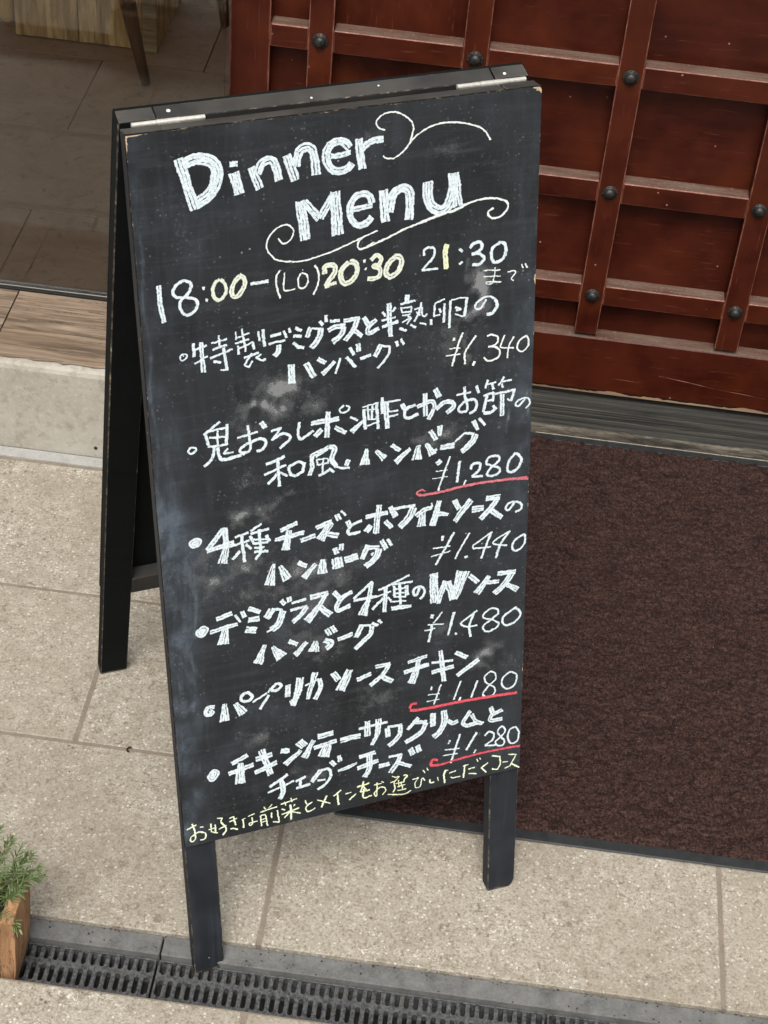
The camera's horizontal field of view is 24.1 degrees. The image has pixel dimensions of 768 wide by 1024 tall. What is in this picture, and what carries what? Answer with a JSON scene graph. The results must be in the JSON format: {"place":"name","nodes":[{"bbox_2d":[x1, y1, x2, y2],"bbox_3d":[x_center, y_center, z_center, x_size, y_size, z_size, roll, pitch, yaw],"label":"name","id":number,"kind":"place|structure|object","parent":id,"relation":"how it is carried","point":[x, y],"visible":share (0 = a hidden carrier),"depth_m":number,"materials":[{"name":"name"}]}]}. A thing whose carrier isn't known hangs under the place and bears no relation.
{"place":"outdoors","nodes":[
{"label":"outdoors","id":0,"kind":"place"},
{"bbox_2d":[0,0,13,21],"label":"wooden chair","id":1,"kind":"object","parent":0,"point":[6,10],"visible":1,"depth_m":3.81,"materials":[{"name":"brown wood"}]},
{"bbox_2d":[0,0,230,292],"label":"interior floor","id":2,"kind":"structure","parent":0,"point":[60,99],"depth_m":3.52,"materials":[{"name":"tile"}]},
{"bbox_2d":[14,0,180,53],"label":"wooden crate","id":3,"kind":"object","parent":2,"relation":"on","point":[96,21],"visible":0.91,"depth_m":3.75,"materials":[{"name":"brown wood"}]},
{"bbox_2d":[119,0,228,85],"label":"bentwood stool","id":4,"kind":"object","parent":2,"relation":"on","point":[129,11],"visible":1,"depth_m":3.60,"materials":[{"name":"brown wood"}]},
{"bbox_2d":[0,432,767,1023],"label":"paving","id":5,"kind":"structure","parent":0,"point":[88,810],"depth_m":2.42,"materials":[{"name":"tile"}]},
{"bbox_2d":[0,446,102,468],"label":"mortar strip","id":6,"kind":"object","parent":5,"relation":"on","point":[46,456],"depth_m":3.03,"materials":[{"name":"white concrete"}]},
{"bbox_2d":[0,288,106,457],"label":"concrete step","id":7,"kind":"object","parent":5,"relation":"on","point":[52,366],"visible":0.34,"depth_m":2.98,"materials":[{"name":"beige concrete"}]},
{"bbox_2d":[98,62,541,973],"bbox_3d":[-0.092,-0.030,2.204,0.459,1.087,0.551,-10,43,-18],"label":"frame chalkboard","id":8,"kind":"object","parent":5,"relation":"on","point":[318,404],"visible":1,"depth_m":2.00,"materials":[{"name":"black paint"}]},
{"bbox_2d":[13,533,761,1023],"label":"grit","id":9,"kind":"object","parent":5,"relation":"on","point":[373,965],"visible":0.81,"depth_m":2.31,"materials":[{"name":"gravel"}]},
{"bbox_2d":[335,432,767,872],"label":"door mat","id":10,"kind":"object","parent":5,"relation":"on","point":[644,721],"depth_m":2.75,"materials":[{"name":"brown carpet"}]},
{"bbox_2d":[531,383,767,460],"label":"door sill","id":11,"kind":"structure","parent":5,"relation":"on","point":[650,423],"depth_m":3.15,"materials":[{"name":"grey wood"}]},
{"bbox_3d":[0.186,-1.395,2.227,6.600,3.280,0.250,7,41,2],"label":"shop front wall","id":12,"kind":"object","parent":5,"relation":"on","visible":0},
{"bbox_2d":[0,280,106,301],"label":"window frame","id":13,"kind":"object","parent":12,"relation":"attached to","point":[53,290],"depth_m":3.08,"materials":[{"name":"white"}]},
{"bbox_2d":[229,0,767,414],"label":"lattice door","id":14,"kind":"structure","parent":12,"relation":"attached to","point":[652,259],"depth_m":2.85,"materials":[{"name":"red paint"}]},
{"label":"ground bed","id":15,"kind":"structure","parent":0,"visible":0},
{"bbox_2d":[21,918,767,1023],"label":"drain channel","id":16,"kind":"object","parent":15,"relation":"on","point":[411,982],"visible":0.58,"depth_m":2.31,"materials":[{"name":"grey concrete"}]},
{"bbox_2d":[17,942,156,997],"bbox_3d":[-0.542,0.576,2.295,0.497,0.020,0.083,7,41,2],"label":"drain grating","id":17,"kind":"object","parent":16,"relation":"in","point":[69,965],"visible":0.64,"depth_m":2.30,"materials":[{"name":"grey metal"}]},
{"bbox_2d":[0,875,30,979],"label":"wooden planter","id":18,"kind":"object","parent":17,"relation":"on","point":[13,948],"visible":0.68,"depth_m":2.21,"materials":[{"name":"wood"}]},
{"bbox_2d":[0,823,47,937],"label":"rosemary plant","id":19,"kind":"object","parent":18,"relation":"in","point":[9,892],"visible":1,"depth_m":2.19,"materials":[{"name":"green plant"}]},
{"bbox_2d":[150,960,544,1023],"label":"drain grating","id":20,"kind":"object","parent":16,"relation":"in","point":[259,993],"visible":0.83,"depth_m":2.29,"materials":[{"name":"grey metal"}]},
{"bbox_2d":[545,1013,620,1023],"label":"drain grating","id":21,"kind":"object","parent":16,"relation":"on","point":[555,1019],"visible":1,"depth_m":2.29,"materials":[{"name":"grey metal"}]}
]}

